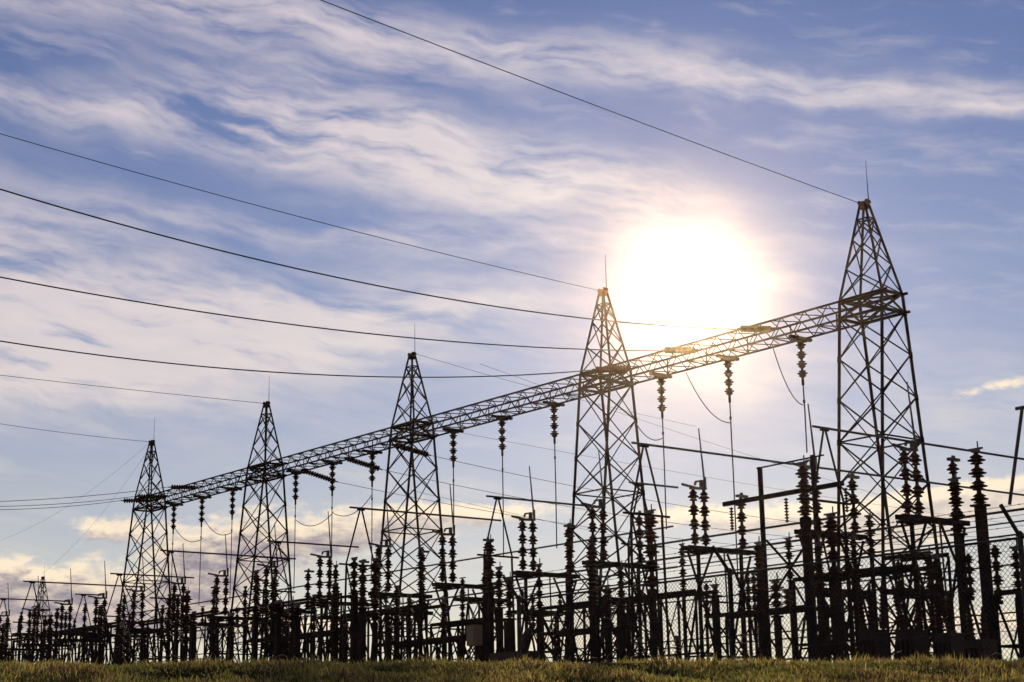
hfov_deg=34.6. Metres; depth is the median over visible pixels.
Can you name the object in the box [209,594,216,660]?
insulator column
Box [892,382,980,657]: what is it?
disconnect switch
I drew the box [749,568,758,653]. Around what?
insulator column
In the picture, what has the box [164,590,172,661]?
insulator column
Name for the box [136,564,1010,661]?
busbar
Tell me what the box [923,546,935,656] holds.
insulator column
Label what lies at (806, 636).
busbar
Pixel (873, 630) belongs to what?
power transformer
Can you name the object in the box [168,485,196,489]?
tension insulator
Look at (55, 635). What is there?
insulator column
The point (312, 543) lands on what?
busbar
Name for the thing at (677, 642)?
insulator column
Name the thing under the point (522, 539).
disconnect switch
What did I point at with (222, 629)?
equipment platform
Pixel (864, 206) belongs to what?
lattice tower
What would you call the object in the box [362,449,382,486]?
suspension insulator
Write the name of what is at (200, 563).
dropper wire
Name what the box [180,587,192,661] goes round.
insulator column
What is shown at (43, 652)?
insulator column
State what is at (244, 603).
insulator column
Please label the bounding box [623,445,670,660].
busbar trestle
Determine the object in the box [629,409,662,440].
jumper wire
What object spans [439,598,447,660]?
insulator column
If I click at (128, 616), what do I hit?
busbar trestle
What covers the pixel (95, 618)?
disconnect switch
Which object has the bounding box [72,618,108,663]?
equipment platform
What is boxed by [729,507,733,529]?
suspension insulator
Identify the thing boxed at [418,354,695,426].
power line
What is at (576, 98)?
power line
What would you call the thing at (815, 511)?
busbar trestle
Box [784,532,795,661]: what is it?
insulator column
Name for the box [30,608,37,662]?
insulator column
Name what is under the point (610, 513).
power line
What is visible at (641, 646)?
insulator column
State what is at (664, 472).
dropper wire
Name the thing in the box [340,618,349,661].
insulator column
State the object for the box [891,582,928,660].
power transformer
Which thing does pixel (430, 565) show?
busbar
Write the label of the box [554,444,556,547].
dropper wire
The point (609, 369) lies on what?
tension insulator
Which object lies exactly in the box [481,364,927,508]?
power line
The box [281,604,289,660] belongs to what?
insulator column
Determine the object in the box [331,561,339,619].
insulator column
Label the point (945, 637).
power transformer
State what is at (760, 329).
tension insulator
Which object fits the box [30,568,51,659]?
lattice tower
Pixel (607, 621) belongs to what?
insulator column
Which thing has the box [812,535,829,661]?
insulator column
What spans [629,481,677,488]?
busbar
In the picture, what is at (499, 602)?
insulator column
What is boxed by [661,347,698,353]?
tension insulator
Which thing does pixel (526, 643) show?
cable termination
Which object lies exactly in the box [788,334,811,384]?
suspension insulator
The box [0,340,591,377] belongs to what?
power line
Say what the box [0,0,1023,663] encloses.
sky
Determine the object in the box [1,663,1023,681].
ground
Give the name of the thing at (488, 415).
gantry beam
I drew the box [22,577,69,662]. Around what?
disconnect switch
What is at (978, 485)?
insulator column
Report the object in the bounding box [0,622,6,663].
insulator column
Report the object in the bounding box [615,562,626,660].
insulator column
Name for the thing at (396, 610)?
insulator column
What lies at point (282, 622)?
insulator column
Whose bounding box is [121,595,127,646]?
insulator column
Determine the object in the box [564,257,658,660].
lattice tower
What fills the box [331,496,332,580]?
dropper wire
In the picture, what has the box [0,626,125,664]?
support gantry
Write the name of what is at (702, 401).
jumper wire
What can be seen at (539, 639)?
insulator column
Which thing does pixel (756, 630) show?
support gantry
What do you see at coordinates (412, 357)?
lattice tower
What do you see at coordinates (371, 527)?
dropper wire
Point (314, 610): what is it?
insulator column
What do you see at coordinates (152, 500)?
gantry beam
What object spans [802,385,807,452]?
dropper wire
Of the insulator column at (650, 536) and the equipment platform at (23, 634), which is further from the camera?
the equipment platform at (23, 634)
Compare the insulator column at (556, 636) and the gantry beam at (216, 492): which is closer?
the insulator column at (556, 636)
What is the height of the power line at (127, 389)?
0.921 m
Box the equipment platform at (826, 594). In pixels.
[818,565,867,658]
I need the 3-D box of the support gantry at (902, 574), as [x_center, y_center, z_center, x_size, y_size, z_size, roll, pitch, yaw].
[10.104,7.167,40.667,0.770,3.767,1.517,10,-17,-37]
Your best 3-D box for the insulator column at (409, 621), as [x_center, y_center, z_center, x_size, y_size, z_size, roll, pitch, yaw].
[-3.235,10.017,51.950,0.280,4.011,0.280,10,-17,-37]
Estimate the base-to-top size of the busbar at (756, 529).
0.068 m
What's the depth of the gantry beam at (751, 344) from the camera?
53.12 m
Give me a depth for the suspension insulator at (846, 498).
38.77 m
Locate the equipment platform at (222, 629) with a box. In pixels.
[199,606,242,660]
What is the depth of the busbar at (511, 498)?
48.90 m
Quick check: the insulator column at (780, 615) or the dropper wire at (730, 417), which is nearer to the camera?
the insulator column at (780, 615)
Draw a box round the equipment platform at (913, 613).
[887,559,954,658]
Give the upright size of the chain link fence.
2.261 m
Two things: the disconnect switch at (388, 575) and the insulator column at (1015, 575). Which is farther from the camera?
the disconnect switch at (388, 575)
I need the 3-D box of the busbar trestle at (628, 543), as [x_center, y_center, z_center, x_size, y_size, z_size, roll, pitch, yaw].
[3.614,7.060,45.135,1.500,6.296,0.080,10,-17,-37]
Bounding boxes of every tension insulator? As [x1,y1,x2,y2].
[121,498,149,502]
[136,494,164,498]
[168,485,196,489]
[305,470,337,482]
[347,458,382,470]
[395,443,430,456]
[592,366,628,372]
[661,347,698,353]
[737,325,774,332]
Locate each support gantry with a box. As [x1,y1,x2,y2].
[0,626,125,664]
[50,620,144,664]
[129,611,228,663]
[228,593,357,662]
[246,629,357,663]
[340,603,445,661]
[375,635,482,663]
[430,617,505,661]
[543,596,650,663]
[544,628,618,662]
[626,589,713,662]
[705,605,831,661]
[792,563,941,661]
[882,551,955,658]
[993,589,1020,660]
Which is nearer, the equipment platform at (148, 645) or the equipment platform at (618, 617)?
the equipment platform at (618, 617)
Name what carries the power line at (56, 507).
attached to the tension insulator at (131, 500)
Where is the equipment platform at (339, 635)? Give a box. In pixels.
[317,609,366,661]
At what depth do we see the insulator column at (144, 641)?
66.67 m
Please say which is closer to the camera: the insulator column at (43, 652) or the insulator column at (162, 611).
the insulator column at (162, 611)
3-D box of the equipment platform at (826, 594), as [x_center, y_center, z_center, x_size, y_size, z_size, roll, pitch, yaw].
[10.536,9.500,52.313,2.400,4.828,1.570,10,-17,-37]
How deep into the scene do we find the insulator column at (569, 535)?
44.67 m
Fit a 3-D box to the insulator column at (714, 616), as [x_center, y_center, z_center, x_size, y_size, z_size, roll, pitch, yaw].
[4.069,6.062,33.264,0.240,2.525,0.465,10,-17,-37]
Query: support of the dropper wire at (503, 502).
hanging from the suspension insulator at (501, 422)
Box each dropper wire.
[171,540,172,590]
[198,527,201,604]
[229,525,232,599]
[293,505,295,589]
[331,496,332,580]
[371,487,372,575]
[453,467,453,518]
[502,456,503,555]
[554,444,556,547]
[662,418,666,529]
[729,402,738,576]
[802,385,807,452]
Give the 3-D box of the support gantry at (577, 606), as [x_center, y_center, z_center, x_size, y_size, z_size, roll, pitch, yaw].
[2.359,9.120,47.058,0.770,3.251,4.124,10,-17,-37]
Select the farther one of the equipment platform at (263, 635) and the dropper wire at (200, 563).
the equipment platform at (263, 635)
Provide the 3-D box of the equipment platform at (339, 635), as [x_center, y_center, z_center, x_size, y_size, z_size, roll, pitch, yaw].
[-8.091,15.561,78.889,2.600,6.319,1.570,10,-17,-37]
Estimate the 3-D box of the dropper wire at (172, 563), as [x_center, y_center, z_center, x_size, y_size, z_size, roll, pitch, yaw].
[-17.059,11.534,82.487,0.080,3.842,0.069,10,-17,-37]
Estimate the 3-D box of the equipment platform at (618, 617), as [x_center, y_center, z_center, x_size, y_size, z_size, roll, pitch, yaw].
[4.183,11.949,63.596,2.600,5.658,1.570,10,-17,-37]
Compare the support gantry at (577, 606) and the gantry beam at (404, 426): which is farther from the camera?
the gantry beam at (404, 426)
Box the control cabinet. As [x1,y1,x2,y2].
[465,623,483,661]
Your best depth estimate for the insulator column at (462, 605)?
53.36 m
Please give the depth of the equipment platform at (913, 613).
47.27 m
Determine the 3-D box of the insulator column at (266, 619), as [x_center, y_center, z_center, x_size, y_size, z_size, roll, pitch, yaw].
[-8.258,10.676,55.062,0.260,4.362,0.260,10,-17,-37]
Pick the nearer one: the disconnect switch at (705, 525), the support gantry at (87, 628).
the disconnect switch at (705, 525)
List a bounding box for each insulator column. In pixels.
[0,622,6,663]
[1,638,7,663]
[5,619,9,656]
[6,645,11,663]
[17,612,23,661]
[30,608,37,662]
[41,615,47,662]
[44,611,53,660]
[51,608,60,661]
[81,603,87,663]
[96,605,104,664]
[113,603,123,663]
[115,622,124,664]
[118,620,125,662]
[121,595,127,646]
[122,628,131,664]
[141,627,147,663]
[158,605,165,664]
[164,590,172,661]
[173,594,181,662]
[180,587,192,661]
[188,611,198,661]
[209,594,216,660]
[228,613,235,662]
[241,586,248,661]
[250,570,261,662]
[262,594,269,658]
[267,573,278,658]
[272,600,284,660]
[274,596,284,656]
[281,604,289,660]
[284,596,294,663]
[290,604,303,660]
[310,594,317,660]
[329,600,331,658]
[330,579,339,662]
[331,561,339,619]
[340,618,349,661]
[341,624,348,662]
[348,557,359,664]
[356,559,368,662]
[368,553,381,662]
[382,606,393,662]
[392,585,401,660]
[405,594,413,658]
[416,547,424,659]
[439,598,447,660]
[459,585,466,660]
[483,534,495,662]
[493,562,505,652]
[503,572,515,651]
[529,558,545,660]
[551,623,559,661]
[564,519,575,662]
[586,537,598,662]
[602,579,613,662]
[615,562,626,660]
[635,637,643,660]
[642,504,659,659]
[673,635,681,659]
[678,542,687,660]
[702,577,721,660]
[736,577,745,638]
[740,633,748,661]
[744,573,752,658]
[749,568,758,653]
[753,536,767,660]
[768,572,793,660]
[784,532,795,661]
[795,455,817,661]
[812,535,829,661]
[822,506,846,661]
[841,526,853,660]
[848,530,859,655]
[864,509,878,628]
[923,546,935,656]
[930,550,944,624]
[947,471,976,639]
[967,441,1003,638]
[1009,540,1023,657]
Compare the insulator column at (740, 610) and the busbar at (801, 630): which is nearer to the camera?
the insulator column at (740, 610)
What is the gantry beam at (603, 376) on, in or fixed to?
attached to the lattice tower at (603, 293)
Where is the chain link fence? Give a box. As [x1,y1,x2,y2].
[502,503,1023,663]
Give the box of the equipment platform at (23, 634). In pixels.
[12,623,48,662]
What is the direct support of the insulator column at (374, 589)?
on the ground at (198, 672)
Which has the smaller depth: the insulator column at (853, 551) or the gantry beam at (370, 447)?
the insulator column at (853, 551)
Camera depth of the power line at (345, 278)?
41.59 m
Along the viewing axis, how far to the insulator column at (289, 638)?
50.13 m
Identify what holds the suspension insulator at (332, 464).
hanging from the gantry beam at (370, 447)
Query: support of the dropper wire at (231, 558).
hanging from the suspension insulator at (232, 490)
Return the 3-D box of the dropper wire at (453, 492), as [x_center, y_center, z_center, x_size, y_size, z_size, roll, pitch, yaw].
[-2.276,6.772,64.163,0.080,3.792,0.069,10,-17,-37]
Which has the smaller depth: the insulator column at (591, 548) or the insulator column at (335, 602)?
the insulator column at (591, 548)
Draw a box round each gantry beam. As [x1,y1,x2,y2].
[137,497,159,510]
[148,467,261,507]
[250,465,279,479]
[265,427,408,476]
[393,423,428,441]
[414,374,598,436]
[583,372,627,390]
[612,301,858,384]
[842,292,899,321]
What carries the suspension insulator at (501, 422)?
hanging from the gantry beam at (488, 415)
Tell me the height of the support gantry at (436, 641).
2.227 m
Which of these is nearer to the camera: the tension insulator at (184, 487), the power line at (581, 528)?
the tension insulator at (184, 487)
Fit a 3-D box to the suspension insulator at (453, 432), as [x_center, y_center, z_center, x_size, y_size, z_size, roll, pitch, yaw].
[-2.312,4.226,64.792,0.960,1.535,0.343,10,-17,-37]
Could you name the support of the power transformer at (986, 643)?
on the ground at (198, 672)
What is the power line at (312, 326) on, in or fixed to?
attached to the tension insulator at (684, 350)
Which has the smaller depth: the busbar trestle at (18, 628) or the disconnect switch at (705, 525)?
the disconnect switch at (705, 525)
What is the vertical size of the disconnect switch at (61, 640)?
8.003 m
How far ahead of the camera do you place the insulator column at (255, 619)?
49.91 m
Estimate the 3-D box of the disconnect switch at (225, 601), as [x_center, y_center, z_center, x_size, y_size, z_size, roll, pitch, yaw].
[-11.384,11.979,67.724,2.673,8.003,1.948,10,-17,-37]
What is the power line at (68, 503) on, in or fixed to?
attached to the tension insulator at (149, 496)
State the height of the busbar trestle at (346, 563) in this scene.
6.296 m
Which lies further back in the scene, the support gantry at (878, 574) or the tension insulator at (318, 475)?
the tension insulator at (318, 475)
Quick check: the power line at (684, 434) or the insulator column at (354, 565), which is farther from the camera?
the power line at (684, 434)
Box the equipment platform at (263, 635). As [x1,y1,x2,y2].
[250,620,290,658]
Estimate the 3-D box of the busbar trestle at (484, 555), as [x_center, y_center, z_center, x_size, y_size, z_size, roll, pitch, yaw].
[-0.380,7.644,47.269,1.500,6.296,0.080,10,-17,-37]
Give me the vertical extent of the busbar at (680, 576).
0.048 m
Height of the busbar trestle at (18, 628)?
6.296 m
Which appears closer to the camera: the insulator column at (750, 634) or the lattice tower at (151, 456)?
the insulator column at (750, 634)
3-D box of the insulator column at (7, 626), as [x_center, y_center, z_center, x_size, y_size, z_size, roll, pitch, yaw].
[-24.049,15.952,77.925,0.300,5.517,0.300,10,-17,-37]
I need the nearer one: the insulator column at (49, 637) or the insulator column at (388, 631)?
the insulator column at (388, 631)
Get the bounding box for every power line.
[0,133,597,290]
[0,188,735,329]
[0,276,659,350]
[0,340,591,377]
[0,487,166,501]
[0,496,135,506]
[0,500,120,509]
[1,375,257,402]
[3,424,148,441]
[321,0,857,202]
[339,482,1009,553]
[385,470,921,545]
[411,490,977,605]
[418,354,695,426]
[431,455,970,536]
[434,427,1002,522]
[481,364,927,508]
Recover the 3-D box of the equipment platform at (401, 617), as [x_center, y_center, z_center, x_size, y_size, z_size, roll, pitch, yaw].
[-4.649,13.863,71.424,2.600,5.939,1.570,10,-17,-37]
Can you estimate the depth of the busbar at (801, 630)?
76.60 m
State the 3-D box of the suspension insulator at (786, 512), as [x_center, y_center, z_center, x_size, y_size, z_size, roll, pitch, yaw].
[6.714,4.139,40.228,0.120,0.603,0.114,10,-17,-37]
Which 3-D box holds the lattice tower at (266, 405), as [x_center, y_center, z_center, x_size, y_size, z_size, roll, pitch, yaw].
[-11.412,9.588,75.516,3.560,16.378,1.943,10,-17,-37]
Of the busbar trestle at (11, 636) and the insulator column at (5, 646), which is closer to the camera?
the insulator column at (5, 646)
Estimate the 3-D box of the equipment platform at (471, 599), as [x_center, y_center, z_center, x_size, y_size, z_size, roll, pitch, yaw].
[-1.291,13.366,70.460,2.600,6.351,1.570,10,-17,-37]
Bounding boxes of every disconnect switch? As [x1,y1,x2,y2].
[0,588,39,662]
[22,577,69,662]
[53,569,103,661]
[88,561,139,664]
[125,552,179,664]
[164,546,221,663]
[207,534,263,661]
[257,523,316,660]
[309,511,369,662]
[368,498,431,660]
[432,484,497,661]
[511,466,579,661]
[581,451,649,663]
[681,428,754,660]
[791,404,868,660]
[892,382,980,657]
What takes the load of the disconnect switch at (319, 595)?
on the ground at (198, 672)
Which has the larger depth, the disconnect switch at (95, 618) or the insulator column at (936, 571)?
the disconnect switch at (95, 618)
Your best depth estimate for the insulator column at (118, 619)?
64.23 m
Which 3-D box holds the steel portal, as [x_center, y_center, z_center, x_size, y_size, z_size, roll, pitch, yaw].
[6.697,5.859,39.825,0.282,5.995,3.951,10,-17,-37]
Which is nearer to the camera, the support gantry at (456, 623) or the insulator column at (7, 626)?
the support gantry at (456, 623)
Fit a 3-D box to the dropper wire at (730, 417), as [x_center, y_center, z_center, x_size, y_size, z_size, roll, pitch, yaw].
[7.061,4.731,52.368,0.080,5.742,0.069,10,-17,-37]
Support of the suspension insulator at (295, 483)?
hanging from the gantry beam at (370, 447)
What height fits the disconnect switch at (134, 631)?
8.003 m
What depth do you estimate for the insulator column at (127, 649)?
63.38 m
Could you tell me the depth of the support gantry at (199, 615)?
70.78 m
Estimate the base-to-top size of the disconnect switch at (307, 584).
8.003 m
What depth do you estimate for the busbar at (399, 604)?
51.57 m
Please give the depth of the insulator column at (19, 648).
76.98 m
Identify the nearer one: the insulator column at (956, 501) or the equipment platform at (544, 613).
the insulator column at (956, 501)
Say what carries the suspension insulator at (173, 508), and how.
hanging from the gantry beam at (216, 492)
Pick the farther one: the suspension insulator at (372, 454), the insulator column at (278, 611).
the suspension insulator at (372, 454)
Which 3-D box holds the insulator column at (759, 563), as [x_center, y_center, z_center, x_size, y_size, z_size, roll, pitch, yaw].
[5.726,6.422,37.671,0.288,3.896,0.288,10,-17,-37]
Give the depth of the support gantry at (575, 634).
44.49 m
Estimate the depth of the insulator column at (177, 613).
56.02 m
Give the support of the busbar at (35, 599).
on the busbar trestle at (11, 636)
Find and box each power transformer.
[855,581,889,660]
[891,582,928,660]
[932,589,964,661]
[962,607,998,661]
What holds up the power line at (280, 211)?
attached to the lattice tower at (603, 293)
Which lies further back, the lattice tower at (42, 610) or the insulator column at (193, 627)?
the lattice tower at (42, 610)
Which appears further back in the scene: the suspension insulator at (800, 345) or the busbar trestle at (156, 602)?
the busbar trestle at (156, 602)
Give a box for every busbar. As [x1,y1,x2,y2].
[0,598,68,601]
[7,566,677,656]
[20,534,1015,660]
[23,580,144,587]
[69,508,1023,642]
[75,593,103,595]
[110,573,194,577]
[116,525,673,615]
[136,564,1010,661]
[160,549,295,559]
[267,540,358,547]
[349,506,500,520]
[454,611,1015,659]
[486,495,588,506]
[547,620,1015,657]
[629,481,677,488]
[631,441,1023,495]
[653,513,860,544]
[678,520,1023,566]
[812,425,1023,459]
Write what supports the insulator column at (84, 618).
on the ground at (198, 672)
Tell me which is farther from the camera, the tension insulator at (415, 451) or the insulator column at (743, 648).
the tension insulator at (415, 451)
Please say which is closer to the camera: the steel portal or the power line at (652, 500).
the steel portal
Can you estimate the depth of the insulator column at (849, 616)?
39.63 m
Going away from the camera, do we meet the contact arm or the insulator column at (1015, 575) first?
the insulator column at (1015, 575)
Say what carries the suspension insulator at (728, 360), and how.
hanging from the gantry beam at (751, 344)
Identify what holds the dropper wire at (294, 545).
hanging from the suspension insulator at (295, 483)
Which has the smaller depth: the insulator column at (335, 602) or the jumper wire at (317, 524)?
the insulator column at (335, 602)
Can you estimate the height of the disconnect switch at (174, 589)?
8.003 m
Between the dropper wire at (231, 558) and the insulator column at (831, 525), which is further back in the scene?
the dropper wire at (231, 558)
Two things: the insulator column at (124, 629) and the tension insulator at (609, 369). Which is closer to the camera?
the tension insulator at (609, 369)
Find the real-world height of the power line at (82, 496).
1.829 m
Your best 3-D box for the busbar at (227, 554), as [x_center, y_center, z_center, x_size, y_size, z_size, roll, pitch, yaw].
[-10.495,7.953,61.235,5.666,0.080,0.060,10,-18,-37]
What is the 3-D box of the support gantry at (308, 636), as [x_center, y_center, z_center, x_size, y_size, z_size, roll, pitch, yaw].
[-6.640,10.672,51.856,0.770,2.786,5.824,10,-17,-37]
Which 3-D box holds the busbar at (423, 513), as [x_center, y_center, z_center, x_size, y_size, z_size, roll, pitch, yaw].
[-2.625,5.406,51.375,5.794,0.080,0.060,10,-18,-37]
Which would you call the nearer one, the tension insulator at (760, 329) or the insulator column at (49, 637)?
the tension insulator at (760, 329)
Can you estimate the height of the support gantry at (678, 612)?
3.509 m
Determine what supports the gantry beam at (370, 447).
attached to the lattice tower at (412, 357)
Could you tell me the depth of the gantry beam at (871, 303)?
48.99 m
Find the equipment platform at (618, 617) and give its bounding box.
[588,575,648,660]
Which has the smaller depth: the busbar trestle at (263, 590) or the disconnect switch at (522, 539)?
the disconnect switch at (522, 539)
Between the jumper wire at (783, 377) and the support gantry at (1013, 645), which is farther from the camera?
the jumper wire at (783, 377)
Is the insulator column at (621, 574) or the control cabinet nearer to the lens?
the insulator column at (621, 574)
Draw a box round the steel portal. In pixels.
[722,454,843,658]
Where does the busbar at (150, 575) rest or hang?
on the busbar trestle at (128, 616)
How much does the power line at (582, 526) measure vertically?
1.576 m
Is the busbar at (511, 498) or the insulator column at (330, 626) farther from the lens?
the insulator column at (330, 626)
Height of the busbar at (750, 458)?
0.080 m
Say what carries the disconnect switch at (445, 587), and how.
on the ground at (198, 672)
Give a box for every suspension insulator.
[165,502,182,533]
[193,495,211,526]
[223,487,241,519]
[286,470,305,504]
[322,460,342,495]
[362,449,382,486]
[442,428,463,467]
[491,415,512,455]
[543,401,564,443]
[649,372,671,418]
[716,354,738,402]
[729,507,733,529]
[784,498,788,522]
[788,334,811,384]
[843,488,849,511]
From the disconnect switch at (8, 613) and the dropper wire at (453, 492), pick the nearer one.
the dropper wire at (453, 492)
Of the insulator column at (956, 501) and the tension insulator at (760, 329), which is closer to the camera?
the insulator column at (956, 501)
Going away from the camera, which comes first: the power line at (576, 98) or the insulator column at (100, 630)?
the power line at (576, 98)
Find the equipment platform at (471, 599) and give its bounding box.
[454,577,507,660]
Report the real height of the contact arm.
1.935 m
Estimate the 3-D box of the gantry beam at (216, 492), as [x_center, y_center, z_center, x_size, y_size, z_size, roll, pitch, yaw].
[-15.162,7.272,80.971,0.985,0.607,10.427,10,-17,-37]
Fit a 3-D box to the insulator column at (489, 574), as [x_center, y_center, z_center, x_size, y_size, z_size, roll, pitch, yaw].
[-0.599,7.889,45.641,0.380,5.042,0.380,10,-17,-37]
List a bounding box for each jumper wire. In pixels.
[296,511,333,525]
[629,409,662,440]
[686,372,729,422]
[772,345,802,404]
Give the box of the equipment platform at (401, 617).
[383,591,432,660]
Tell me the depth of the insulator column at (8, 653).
72.61 m
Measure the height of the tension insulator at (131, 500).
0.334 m
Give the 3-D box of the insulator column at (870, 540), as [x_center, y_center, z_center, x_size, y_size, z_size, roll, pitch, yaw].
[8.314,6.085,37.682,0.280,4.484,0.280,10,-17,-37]
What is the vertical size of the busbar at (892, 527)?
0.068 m
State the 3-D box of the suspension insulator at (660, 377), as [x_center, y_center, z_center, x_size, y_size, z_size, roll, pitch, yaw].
[5.061,1.863,55.650,0.960,1.535,0.343,10,-17,-37]
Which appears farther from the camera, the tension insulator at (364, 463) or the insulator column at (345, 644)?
the tension insulator at (364, 463)
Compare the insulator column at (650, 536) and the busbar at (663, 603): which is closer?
the insulator column at (650, 536)
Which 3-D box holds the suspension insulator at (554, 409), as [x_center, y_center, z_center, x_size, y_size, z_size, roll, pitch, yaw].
[1.541,2.991,60.015,0.960,1.535,0.343,10,-17,-37]
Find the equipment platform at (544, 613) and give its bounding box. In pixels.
[515,589,565,660]
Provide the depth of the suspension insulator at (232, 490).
78.42 m
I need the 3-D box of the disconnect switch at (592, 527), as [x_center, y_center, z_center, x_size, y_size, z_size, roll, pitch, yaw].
[3.171,7.315,49.676,2.673,8.003,1.948,10,-17,-37]
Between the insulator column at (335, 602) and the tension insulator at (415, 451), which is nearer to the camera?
the insulator column at (335, 602)
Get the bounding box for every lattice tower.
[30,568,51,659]
[111,419,172,666]
[225,401,291,661]
[370,352,452,660]
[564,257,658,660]
[837,161,946,655]
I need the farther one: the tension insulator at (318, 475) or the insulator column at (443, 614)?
the tension insulator at (318, 475)
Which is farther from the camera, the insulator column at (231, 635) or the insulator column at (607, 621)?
the insulator column at (231, 635)
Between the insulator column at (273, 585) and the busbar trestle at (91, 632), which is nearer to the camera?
the insulator column at (273, 585)
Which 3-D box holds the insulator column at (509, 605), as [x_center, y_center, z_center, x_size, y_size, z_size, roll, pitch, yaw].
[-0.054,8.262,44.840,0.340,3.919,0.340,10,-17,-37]
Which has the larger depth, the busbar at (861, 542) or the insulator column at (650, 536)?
the busbar at (861, 542)
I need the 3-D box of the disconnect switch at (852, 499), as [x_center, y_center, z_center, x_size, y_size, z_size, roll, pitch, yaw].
[8.402,5.638,43.190,2.673,8.003,1.948,10,-17,-37]
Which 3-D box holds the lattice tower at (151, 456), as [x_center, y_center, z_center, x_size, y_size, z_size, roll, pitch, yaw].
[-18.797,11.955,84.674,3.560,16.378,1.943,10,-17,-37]
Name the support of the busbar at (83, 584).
on the busbar trestle at (18, 628)
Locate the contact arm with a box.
[1008,405,1023,504]
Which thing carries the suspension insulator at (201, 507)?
hanging from the gantry beam at (216, 492)
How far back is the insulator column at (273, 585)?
55.04 m
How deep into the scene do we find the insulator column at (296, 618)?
47.91 m
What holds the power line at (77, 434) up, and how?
attached to the lattice tower at (151, 456)
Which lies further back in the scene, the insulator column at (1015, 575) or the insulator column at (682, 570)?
the insulator column at (682, 570)
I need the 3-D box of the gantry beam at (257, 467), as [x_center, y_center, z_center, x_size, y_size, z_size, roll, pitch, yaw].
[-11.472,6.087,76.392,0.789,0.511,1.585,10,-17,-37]
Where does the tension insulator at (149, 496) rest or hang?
attached to the gantry beam at (216, 492)
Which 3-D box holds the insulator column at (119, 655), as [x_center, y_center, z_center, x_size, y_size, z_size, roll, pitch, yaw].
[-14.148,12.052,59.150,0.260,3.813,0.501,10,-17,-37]
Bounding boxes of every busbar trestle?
[0,599,16,660]
[13,582,46,662]
[69,595,96,663]
[102,574,134,663]
[149,551,181,660]
[259,542,294,659]
[339,509,381,663]
[477,498,518,660]
[621,484,661,659]
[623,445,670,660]
[808,429,856,660]
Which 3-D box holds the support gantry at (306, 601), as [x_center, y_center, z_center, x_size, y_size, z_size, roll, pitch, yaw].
[-8.653,12.627,64.050,0.770,4.897,8.570,10,-17,-37]
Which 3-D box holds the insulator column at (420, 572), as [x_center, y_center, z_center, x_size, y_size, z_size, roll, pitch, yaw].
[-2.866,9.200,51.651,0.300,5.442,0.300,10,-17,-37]
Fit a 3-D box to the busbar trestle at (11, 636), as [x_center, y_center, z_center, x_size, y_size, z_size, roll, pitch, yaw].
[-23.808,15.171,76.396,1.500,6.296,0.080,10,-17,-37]
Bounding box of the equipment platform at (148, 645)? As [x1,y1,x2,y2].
[130,615,164,662]
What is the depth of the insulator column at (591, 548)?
40.83 m
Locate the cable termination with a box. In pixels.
[490,594,538,662]
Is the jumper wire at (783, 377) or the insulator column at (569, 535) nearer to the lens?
the insulator column at (569, 535)
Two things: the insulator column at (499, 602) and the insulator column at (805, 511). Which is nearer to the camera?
the insulator column at (805, 511)
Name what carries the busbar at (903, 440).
on the busbar trestle at (815, 511)
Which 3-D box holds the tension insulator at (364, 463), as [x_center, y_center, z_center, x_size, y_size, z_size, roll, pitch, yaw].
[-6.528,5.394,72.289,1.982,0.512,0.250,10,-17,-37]
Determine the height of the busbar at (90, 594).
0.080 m

